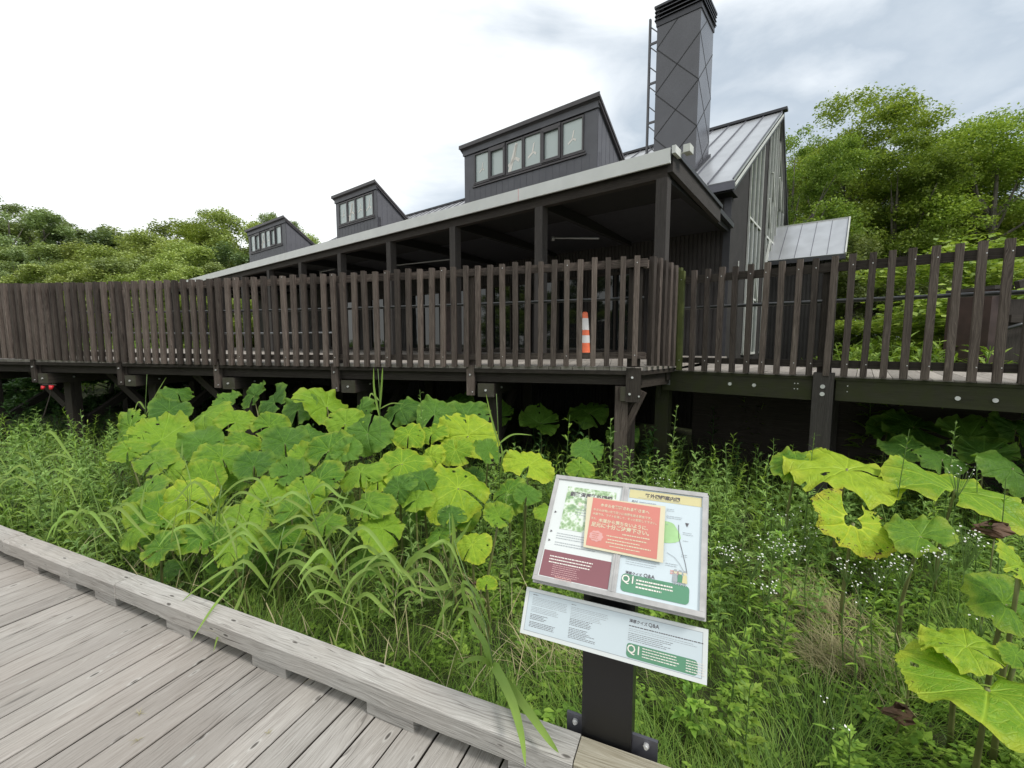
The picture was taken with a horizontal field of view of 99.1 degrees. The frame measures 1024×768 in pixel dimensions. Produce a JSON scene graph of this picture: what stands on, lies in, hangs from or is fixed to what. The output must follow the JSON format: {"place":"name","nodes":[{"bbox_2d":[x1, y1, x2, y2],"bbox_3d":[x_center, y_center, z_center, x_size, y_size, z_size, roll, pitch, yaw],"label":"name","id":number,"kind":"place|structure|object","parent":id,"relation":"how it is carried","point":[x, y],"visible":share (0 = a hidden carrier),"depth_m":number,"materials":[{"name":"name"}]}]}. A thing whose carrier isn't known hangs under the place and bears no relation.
{"place":"outdoors","nodes":[
{"label":"outdoors","id":0,"kind":"place"},
{"bbox_2d":[0,379,1023,767],"bbox_3d":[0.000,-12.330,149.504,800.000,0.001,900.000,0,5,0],"label":"ground","id":1,"kind":"structure","parent":0,"point":[558,437],"depth_m":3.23,"materials":[{"name":"plant"}]},
{"bbox_2d":[0,247,63,296],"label":"broadleaf tree","id":2,"kind":"object","parent":1,"relation":"on","point":[17,253],"visible":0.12,"depth_m":30.79,"materials":[{"name":"green plant"}]},
{"bbox_2d":[0,195,76,269],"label":"broadleaf tree","id":3,"kind":"object","parent":1,"relation":"on","point":[39,218],"visible":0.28,"depth_m":37.38,"materials":[{"name":"green plant"}]},
{"bbox_2d":[0,430,80,507],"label":"reed","id":4,"kind":"object","parent":1,"relation":"on","point":[26,468],"visible":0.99,"depth_m":3.63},
{"bbox_2d":[0,240,90,285],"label":"broadleaf tree","id":5,"kind":"object","parent":1,"relation":"on","point":[44,250],"visible":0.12,"depth_m":33.59,"materials":[{"name":"green plant"}]},
{"bbox_2d":[0,201,92,262],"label":"broadleaf tree","id":6,"kind":"object","parent":1,"relation":"on","point":[13,208],"visible":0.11,"depth_m":39.95,"materials":[{"name":"green plant"}]},
{"bbox_2d":[0,259,108,336],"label":"broadleaf tree","id":7,"kind":"object","parent":1,"relation":"on","point":[29,272],"visible":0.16,"depth_m":27.65,"materials":[{"name":"green plant"}]},
{"bbox_2d":[2,377,106,414],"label":"bush","id":8,"kind":"object","parent":1,"relation":"on","point":[20,383],"visible":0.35,"depth_m":11.40,"materials":[{"name":"green plant"}]},
{"bbox_2d":[30,226,124,263],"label":"broadleaf tree","id":9,"kind":"object","parent":1,"relation":"on","point":[107,238],"visible":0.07,"depth_m":43.49,"materials":[{"name":"green plant"}]},
{"bbox_2d":[42,265,142,341],"bbox_3d":[-24.641,-3.925,26.685,4.833,6.930,6.507,0,5,0],"label":"broadleaf tree","id":10,"kind":"object","parent":1,"relation":"on","point":[95,274],"visible":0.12,"depth_m":24.99,"materials":[{"name":"green plant"}]},
{"bbox_2d":[47,502,159,541],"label":"reed","id":11,"kind":"object","parent":1,"relation":"on","point":[91,515],"visible":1,"depth_m":2.93,"materials":[{"name":"plant"}]},
{"bbox_2d":[71,240,152,302],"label":"broadleaf tree","id":12,"kind":"object","parent":1,"relation":"on","point":[96,251],"visible":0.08,"depth_m":31.52,"materials":[{"name":"green plant"}]},
{"bbox_2d":[81,253,164,313],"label":"broadleaf tree","id":13,"kind":"object","parent":1,"relation":"on","point":[115,264],"visible":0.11,"depth_m":26.01,"materials":[{"name":"green plant"}]},
{"bbox_2d":[87,261,167,343],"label":"broadleaf tree","id":14,"kind":"object","parent":1,"relation":"on","point":[137,276],"visible":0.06,"depth_m":25.50,"materials":[{"name":"green plant"}]},
{"bbox_2d":[119,488,188,590],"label":"butterbur plant","id":15,"kind":"object","parent":1,"relation":"on","point":[134,537],"visible":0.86,"depth_m":3.04,"materials":[{"name":"green plant"}]},
{"bbox_2d":[111,227,196,347],"bbox_3d":[-28.395,-6.827,35.503,10.581,11.269,7.853,4,7,34],"label":"broadleaf tree","id":16,"kind":"object","parent":1,"relation":"on","point":[155,241],"visible":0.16,"depth_m":34.05,"materials":[{"name":"green plant"}]},
{"bbox_2d":[115,393,194,481],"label":"butterbur plant","id":17,"kind":"object","parent":1,"relation":"on","point":[174,421],"visible":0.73,"depth_m":4.65,"materials":[{"name":"green plant"}]},
{"bbox_2d":[106,441,219,566],"bbox_3d":[-3.032,1.080,3.860,1.802,0.968,0.655,5,7,42],"label":"butterbur plant","id":18,"kind":"object","parent":1,"relation":"on","point":[171,458],"visible":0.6,"depth_m":3.56,"materials":[{"name":"green plant"}]},
{"bbox_2d":[131,255,210,346],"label":"broadleaf tree","id":19,"kind":"object","parent":1,"relation":"on","point":[174,271],"visible":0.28,"depth_m":25.77,"materials":[{"name":"green plant"}]},
{"bbox_2d":[149,239,233,309],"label":"broadleaf tree","id":20,"kind":"object","parent":1,"relation":"on","point":[197,253],"visible":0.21,"depth_m":29.97,"materials":[{"name":"green plant"}]},
{"bbox_2d":[165,207,226,267],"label":"broadleaf tree","id":21,"kind":"object","parent":1,"relation":"on","point":[188,232],"visible":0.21,"depth_m":42.67,"materials":[{"name":"green plant"}]},
{"bbox_2d":[157,386,255,499],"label":"butterbur plant","id":22,"kind":"object","parent":1,"relation":"on","point":[221,412],"visible":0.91,"depth_m":4.97,"materials":[{"name":"green plant"}]},
{"bbox_2d":[184,556,243,651],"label":"reed","id":23,"kind":"object","parent":1,"relation":"on","point":[238,603],"visible":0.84,"depth_m":2.43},
{"bbox_2d":[158,477,273,568],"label":"reed","id":24,"kind":"object","parent":1,"relation":"on","point":[196,529],"visible":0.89,"depth_m":2.74,"materials":[{"name":"plant"}]},
{"bbox_2d":[199,240,249,316],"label":"broadleaf tree","id":25,"kind":"object","parent":1,"relation":"on","point":[224,253],"visible":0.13,"depth_m":33.90,"materials":[{"name":"green plant"}]},
{"bbox_2d":[175,426,275,527],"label":"butterbur plant","id":26,"kind":"object","parent":1,"relation":"on","point":[209,450],"visible":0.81,"depth_m":3.86,"materials":[{"name":"green plant"}]},
{"bbox_2d":[195,206,261,313],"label":"broadleaf tree","id":27,"kind":"object","parent":1,"relation":"on","point":[226,222],"visible":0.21,"depth_m":41.64,"materials":[{"name":"green plant"}]},
{"bbox_2d":[172,496,307,615],"bbox_3d":[-1.807,1.263,3.065,0.745,0.750,0.867,0,5,0],"label":"butterbur plant","id":28,"kind":"object","parent":1,"relation":"on","point":[244,548],"visible":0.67,"depth_m":2.94,"materials":[{"name":"green plant"}]},
{"bbox_2d":[0,431,482,686],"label":"reed grass","id":29,"kind":"structure","parent":1,"relation":"on","point":[358,591],"depth_m":3.00,"materials":[{"name":"plant"}]},
{"bbox_2d":[199,521,338,609],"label":"reed","id":30,"kind":"object","parent":1,"relation":"on","point":[299,564],"visible":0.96,"depth_m":2.40,"materials":[{"name":"plant"}]},
{"bbox_2d":[241,380,317,485],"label":"butterbur plant","id":31,"kind":"object","parent":1,"relation":"on","point":[280,436],"visible":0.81,"depth_m":4.76,"materials":[{"name":"green plant"}]},
{"bbox_2d":[244,440,354,590],"bbox_3d":[-1.685,1.082,3.500,0.740,1.029,1.215,0,5,0],"label":"butterbur plant","id":32,"kind":"object","parent":1,"relation":"on","point":[325,473],"visible":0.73,"depth_m":3.47,"materials":[{"name":"green plant"}]},
{"bbox_2d":[258,483,378,548],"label":"reed","id":33,"kind":"object","parent":1,"relation":"on","point":[307,520],"visible":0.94,"depth_m":2.63,"materials":[{"name":"plant"}]},
{"bbox_2d":[0,525,669,767],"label":"boardwalk","id":34,"kind":"structure","parent":1,"relation":"on","point":[95,656],"depth_m":1.88,"materials":[{"name":"grey wood"}]},
{"bbox_2d":[291,387,393,523],"bbox_3d":[-1.875,0.782,4.697,0.917,1.399,1.839,-3,6,-29],"label":"butterbur plant","id":35,"kind":"object","parent":1,"relation":"on","point":[354,422],"visible":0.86,"depth_m":4.38,"materials":[{"name":"green plant"}]},
{"bbox_2d":[306,489,404,611],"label":"butterbur plant","id":36,"kind":"object","parent":1,"relation":"on","point":[379,504],"visible":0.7,"depth_m":2.97,"materials":[{"name":"green plant"}]},
{"bbox_2d":[298,525,423,619],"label":"reed","id":37,"kind":"object","parent":1,"relation":"on","point":[388,558],"visible":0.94,"depth_m":2.25,"materials":[{"name":"plant"}]},
{"bbox_2d":[0,348,726,483],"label":"raised deck","id":38,"kind":"structure","parent":1,"relation":"on","point":[70,376],"depth_m":6.44,"materials":[{"name":"brown wood"}]},
{"bbox_2d":[0,255,647,401],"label":"picket fence","id":39,"kind":"object","parent":38,"relation":"on","point":[33,321],"visible":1,"depth_m":6.04,"materials":[{"name":"brown wood"}]},
{"bbox_2d":[641,256,682,379],"bbox_3d":[1.801,-0.758,5.357,0.208,1.468,0.861,5,8,44],"label":"picket fence","id":40,"kind":"object","parent":38,"relation":"on","point":[664,278],"visible":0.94,"depth_m":5.21,"materials":[{"name":"brown wood"}]},
{"bbox_2d":[330,436,432,566],"bbox_3d":[-1.146,1.044,3.643,0.943,1.076,0.776,0,5,0],"label":"butterbur plant","id":41,"kind":"object","parent":1,"relation":"on","point":[383,476],"visible":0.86,"depth_m":3.61,"materials":[{"name":"green plant"}]},
{"bbox_2d":[322,541,463,609],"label":"reed","id":42,"kind":"object","parent":1,"relation":"on","point":[415,557],"visible":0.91,"depth_m":2.24,"materials":[{"name":"plant"}]},
{"bbox_2d":[398,514,430,632],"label":"mugwort","id":43,"kind":"object","parent":1,"relation":"on","point":[416,601],"visible":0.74,"depth_m":2.83,"materials":[{"name":"green plant"}]},
{"bbox_2d":[384,394,456,448],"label":"butterbur plant","id":44,"kind":"object","parent":1,"relation":"on","point":[409,411],"visible":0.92,"depth_m":4.80,"materials":[{"name":"green plant"}]},
{"bbox_2d":[401,463,490,602],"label":"butterbur plant","id":45,"kind":"object","parent":1,"relation":"on","point":[436,491],"visible":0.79,"depth_m":3.40,"materials":[{"name":"green plant"}]},
{"bbox_2d":[418,513,477,643],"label":"reed","id":46,"kind":"object","parent":1,"relation":"on","point":[446,585],"visible":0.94,"depth_m":2.19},
{"bbox_2d":[417,400,499,532],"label":"butterbur plant","id":47,"kind":"object","parent":1,"relation":"on","point":[464,433],"visible":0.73,"depth_m":4.38,"materials":[{"name":"green plant"}]},
{"bbox_2d":[425,500,513,656],"bbox_3d":[-0.279,1.239,2.671,0.589,0.873,0.679,0,5,0],"label":"butterbur plant","id":48,"kind":"object","parent":1,"relation":"on","point":[479,551],"visible":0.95,"depth_m":2.71,"materials":[{"name":"green plant"}]},
{"bbox_2d":[21,529,951,717],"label":"dry grass","id":49,"kind":"structure","parent":1,"relation":"on","point":[832,657],"depth_m":2.59,"materials":[{"name":"plant"}]},
{"bbox_2d":[445,541,558,766],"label":"reed","id":50,"kind":"object","parent":1,"relation":"on","point":[515,698],"visible":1,"depth_m":1.72,"materials":[{"name":"plant"}]},
{"bbox_2d":[171,0,850,428],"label":"visitor building","id":51,"kind":"structure","parent":1,"relation":"on","point":[689,190],"depth_m":10.14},
{"bbox_2d":[412,291,439,350],"bbox_3d":[-2.997,-2.114,14.861,1.700,1.950,0.070,4,7,38],"label":"porch window","id":52,"kind":"structure","parent":51,"relation":"in","point":[437,293],"depth_m":14.78,"materials":[{"name":"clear glass"}]},
{"bbox_2d":[461,286,486,351],"bbox_3d":[-1.273,-1.984,13.501,1.400,1.950,0.070,4,7,38],"label":"porch window","id":53,"kind":"structure","parent":51,"relation":"in","point":[483,288],"depth_m":13.20,"materials":[{"name":"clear glass"}]},
{"bbox_2d":[493,282,531,351],"bbox_3d":[-0.019,-1.890,12.512,1.400,1.950,0.070,4,7,38],"label":"porch window","id":54,"kind":"structure","parent":51,"relation":"in","point":[521,285],"depth_m":12.53,"materials":[{"name":"black glass"}]},
{"bbox_2d":[547,276,582,352],"bbox_3d":[1.235,-1.796,11.523,1.400,1.950,0.070,4,7,38],"label":"porch window","id":55,"kind":"structure","parent":51,"relation":"in","point":[573,280],"depth_m":11.44,"materials":[{"name":"black glass"}]},
{"bbox_2d":[589,271,644,351],"bbox_3d":[2.489,-1.701,10.533,1.400,1.950,0.070,4,7,38],"label":"porch window","id":56,"kind":"structure","parent":51,"relation":"in","point":[615,276],"depth_m":10.58,"materials":[{"name":"black glass"}]},
{"bbox_2d":[741,143,765,354],"bbox_3d":[5.916,-3.400,10.661,0.075,5.348,1.500,4,7,38],"label":"window","id":57,"kind":"structure","parent":51,"relation":"in","point":[757,168],"depth_m":10.67,"materials":[{"name":"grey glass"}]},
{"bbox_2d":[758,125,779,352],"bbox_3d":[7.267,-4.194,12.298,0.075,6.618,1.250,4,7,38],"label":"window","id":58,"kind":"structure","parent":51,"relation":"in","point":[774,140],"depth_m":12.10,"materials":[{"name":"grey glass"}]},
{"bbox_2d":[774,141,783,235],"bbox_3d":[8.277,-4.080,13.588,0.075,6.147,1.400,4,7,38],"label":"window","id":59,"kind":"structure","parent":51,"relation":"in","point":[779,216],"depth_m":13.17,"materials":[{"name":"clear glass"}]},
{"bbox_2d":[496,493,525,613],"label":"mugwort","id":60,"kind":"object","parent":1,"relation":"on","point":[510,580],"visible":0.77,"depth_m":3.04,"materials":[{"name":"green plant"}]},
{"bbox_2d":[0,406,1023,644],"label":"wild herbs","id":61,"kind":"object","parent":1,"relation":"on","point":[824,551],"visible":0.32,"depth_m":4.12,"materials":[{"name":"green plant"}]},
{"bbox_2d":[0,413,1023,574],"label":"tall grass","id":62,"kind":"structure","parent":1,"relation":"on","point":[657,479],"depth_m":4.67,"materials":[{"name":"plant"}]},
{"bbox_2d":[0,406,1023,641],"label":"leafy weeds","id":63,"kind":"object","parent":1,"relation":"on","point":[729,511],"visible":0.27,"depth_m":4.00,"materials":[{"name":"green plant"}]},
{"bbox_2d":[0,381,1023,527],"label":"shade plants","id":64,"kind":"object","parent":1,"relation":"on","point":[27,413],"visible":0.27,"depth_m":6.97,"materials":[{"name":"plant"}]},
{"bbox_2d":[2,480,1023,767],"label":"clover cover","id":65,"kind":"object","parent":1,"relation":"on","point":[548,714],"visible":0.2,"depth_m":2.62,"materials":[{"name":"green plant"}]},
{"bbox_2d":[493,449,554,590],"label":"butterbur plant","id":66,"kind":"object","parent":1,"relation":"on","point":[540,470],"visible":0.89,"depth_m":3.32,"materials":[{"name":"green plant"}]},
{"bbox_2d":[444,391,639,454],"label":"butterbur plant","id":67,"kind":"object","parent":1,"relation":"on","point":[530,416],"visible":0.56,"depth_m":6.45,"materials":[{"name":"green plant"}]},
{"bbox_2d":[565,438,603,477],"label":"butterbur plant","id":68,"kind":"object","parent":1,"relation":"on","point":[579,447],"visible":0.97,"depth_m":3.81,"materials":[{"name":"green plant"}]},
{"bbox_2d":[520,474,708,762],"bbox_3d":[0.359,1.090,1.545,0.582,1.437,0.327,2,6,23],"label":"information sign","id":69,"kind":"object","parent":1,"relation":"on","point":[616,554],"visible":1,"depth_m":1.47,"materials":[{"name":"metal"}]},
{"bbox_2d":[670,677,711,743],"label":"leafy weed","id":70,"kind":"object","parent":1,"relation":"on","point":[692,704],"visible":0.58,"depth_m":2.04,"materials":[{"name":"green plant"}]},
{"bbox_2d":[711,626,753,721],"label":"leafy weed","id":71,"kind":"object","parent":1,"relation":"on","point":[735,652],"visible":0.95,"depth_m":2.14,"materials":[{"name":"green plant"}]},
{"bbox_2d":[724,478,757,605],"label":"mugwort","id":72,"kind":"object","parent":1,"relation":"on","point":[748,553],"visible":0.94,"depth_m":3.13,"materials":[{"name":"green plant"}]},
{"bbox_2d":[718,679,767,767],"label":"leafy weed","id":73,"kind":"object","parent":1,"relation":"on","point":[750,739],"visible":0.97,"depth_m":1.89,"materials":[{"name":"green plant"}]},
{"bbox_2d":[756,585,801,701],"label":"leafy weed","id":74,"kind":"object","parent":1,"relation":"on","point":[777,662],"visible":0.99,"depth_m":2.29,"materials":[{"name":"green plant"}]},
{"bbox_2d":[763,515,796,654],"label":"leafy weed","id":75,"kind":"object","parent":1,"relation":"on","point":[778,588],"visible":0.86,"depth_m":2.63,"materials":[{"name":"green plant"}]},
{"bbox_2d":[769,446,823,555],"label":"butterbur plant","id":76,"kind":"object","parent":1,"relation":"on","point":[776,461],"visible":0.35,"depth_m":3.64,"materials":[{"name":"green plant"}]},
{"bbox_2d":[785,122,878,298],"bbox_3d":[10.417,-4.617,16.484,4.850,10.363,5.012,4,7,37],"label":"broadleaf tree","id":77,"kind":"object","parent":1,"relation":"on","point":[817,184],"visible":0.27,"depth_m":15.49,"materials":[{"name":"green plant"}]},
{"bbox_2d":[662,363,1023,514],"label":"entrance walkway","id":78,"kind":"structure","parent":1,"relation":"on","point":[799,409],"depth_m":5.46,"materials":[{"name":"brown wood"}]},
{"bbox_2d":[676,238,1023,383],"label":"picket fence","id":79,"kind":"object","parent":78,"relation":"on","point":[981,255],"visible":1,"depth_m":4.45,"materials":[{"name":"brown wood"}]},
{"bbox_2d":[943,279,1023,363],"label":"stair box","id":80,"kind":"object","parent":78,"relation":"on","point":[989,321],"visible":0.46,"depth_m":5.89,"materials":[{"name":"brown wood"}]},
{"bbox_2d":[782,447,905,576],"bbox_3d":[2.568,1.081,3.431,0.809,1.038,0.766,0,5,0],"label":"butterbur plant","id":81,"kind":"object","parent":1,"relation":"on","point":[872,492],"visible":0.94,"depth_m":3.32,"materials":[{"name":"green plant"}]},
{"bbox_2d":[786,133,901,319],"bbox_3d":[13.594,-5.388,19.764,6.069,11.316,5.313,0,5,0],"label":"broadleaf tree","id":82,"kind":"object","parent":1,"relation":"on","point":[798,159],"visible":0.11,"depth_m":18.61,"materials":[{"name":"green plant"}]},
{"bbox_2d":[827,723,872,767],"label":"leafy weed","id":83,"kind":"object","parent":1,"relation":"on","point":[856,761],"visible":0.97,"depth_m":1.77,"materials":[{"name":"green plant"}]},
{"bbox_2d":[810,487,896,639],"bbox_3d":[2.022,1.161,2.627,0.471,1.034,0.316,0,5,0],"label":"butterbur plant","id":84,"kind":"object","parent":1,"relation":"on","point":[869,539],"visible":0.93,"depth_m":2.57,"materials":[{"name":"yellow plant"}]},
{"bbox_2d":[737,332,1023,489],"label":"meadow herbs","id":85,"kind":"object","parent":1,"relation":"on","point":[875,354],"visible":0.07,"depth_m":6.17,"materials":[{"name":"green plant"}]},
{"bbox_2d":[833,230,940,347],"bbox_3d":[11.975,-2.388,15.390,3.785,5.970,4.515,-5,8,-44],"label":"broadleaf tree","id":86,"kind":"object","parent":1,"relation":"on","point":[855,246],"visible":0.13,"depth_m":14.69,"materials":[{"name":"green plant"}]},
{"bbox_2d":[788,81,994,357],"bbox_3d":[14.734,-6.175,19.222,6.859,13.070,8.510,-3,6,-31],"label":"broadleaf tree","id":87,"kind":"object","parent":1,"relation":"on","point":[885,114],"visible":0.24,"depth_m":17.39,"materials":[{"name":"green plant"}]},
{"bbox_2d":[876,701,915,748],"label":"withered leaf","id":88,"kind":"object","parent":1,"relation":"on","point":[894,711],"visible":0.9,"depth_m":1.99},
{"bbox_2d":[877,554,917,693],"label":"white wildflower","id":89,"kind":"object","parent":1,"relation":"on","point":[901,581],"visible":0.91,"depth_m":2.33,"materials":[{"name":"green plant"}]},
{"bbox_2d":[834,121,989,337],"bbox_3d":[14.727,-4.806,17.228,6.094,10.611,5.896,2,6,23],"label":"broadleaf tree","id":90,"kind":"object","parent":1,"relation":"on","point":[888,160],"visible":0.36,"depth_m":15.56,"materials":[{"name":"green plant"}]},
{"bbox_2d":[801,229,1023,359],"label":"bush","id":91,"kind":"object","parent":1,"relation":"on","point":[919,310],"visible":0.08,"depth_m":9.01,"materials":[{"name":"green plant"}]},
{"bbox_2d":[853,251,975,341],"bbox_3d":[13.499,-1.846,14.346,3.513,5.037,4.191,-1,6,-14],"label":"broadleaf tree","id":92,"kind":"object","parent":1,"relation":"on","point":[941,287],"visible":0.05,"depth_m":14.24,"materials":[{"name":"green plant"}]},
{"bbox_2d":[883,513,958,658],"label":"butterbur plant","id":93,"kind":"object","parent":1,"relation":"on","point":[906,535],"visible":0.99,"depth_m":2.45,"materials":[{"name":"green plant"}]},
{"bbox_2d":[855,123,1023,317],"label":"broadleaf tree","id":94,"kind":"object","parent":1,"relation":"on","point":[1006,223],"visible":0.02,"depth_m":17.06,"materials":[{"name":"green plant"}]},
{"bbox_2d":[865,408,1023,557],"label":"butterbur plant","id":95,"kind":"object","parent":1,"relation":"on","point":[974,442],"visible":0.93,"depth_m":4.52,"materials":[{"name":"green plant"}]},
{"bbox_2d":[872,102,1023,296],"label":"broadleaf tree","id":96,"kind":"object","parent":1,"relation":"on","point":[981,130],"visible":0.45,"depth_m":15.74,"materials":[{"name":"green plant"}]},
{"bbox_2d":[872,257,1023,357],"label":"bush","id":97,"kind":"object","parent":1,"relation":"on","point":[994,274],"visible":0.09,"depth_m":8.71,"materials":[{"name":"green plant"}]},
{"bbox_2d":[879,455,1023,602],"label":"butterbur plant","id":98,"kind":"object","parent":1,"relation":"on","point":[931,485],"visible":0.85,"depth_m":3.03,"materials":[{"name":"green plant"}]},
{"bbox_2d":[894,639,1023,767],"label":"butterbur plant","id":99,"kind":"object","parent":1,"relation":"on","point":[996,709],"visible":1,"depth_m":1.74,"materials":[{"name":"green plant"}]},
{"bbox_2d":[917,624,1006,753],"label":"butterbur plant","id":100,"kind":"object","parent":1,"relation":"on","point":[961,654],"visible":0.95,"depth_m":1.90,"materials":[{"name":"green plant"}]},
{"bbox_2d":[943,523,988,706],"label":"white wildflower","id":101,"kind":"object","parent":1,"relation":"on","point":[966,563],"visible":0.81,"depth_m":2.09,"materials":[{"name":"green plant"}]},
{"bbox_2d":[960,571,1023,688],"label":"butterbur plant","id":102,"kind":"object","parent":1,"relation":"on","point":[995,600],"visible":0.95,"depth_m":2.06,"materials":[{"name":"green plant"}]},
{"bbox_2d":[971,520,1015,635],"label":"withered leaf","id":103,"kind":"object","parent":1,"relation":"on","point":[1000,530],"visible":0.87,"depth_m":2.58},
{"bbox_2d":[987,639,1023,766],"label":"butterbur plant","id":104,"kind":"object","parent":1,"relation":"on","point":[1010,653],"visible":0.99,"depth_m":1.83,"materials":[{"name":"green plant"}]},
{"bbox_2d":[995,538,1023,677],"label":"butterbur plant","id":105,"kind":"object","parent":1,"relation":"on","point":[1010,556],"visible":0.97,"depth_m":2.00,"materials":[{"name":"green plant"}]},
{"bbox_2d":[0,0,1023,337],"label":"sky","id":106,"kind":"structure","parent":0,"point":[125,115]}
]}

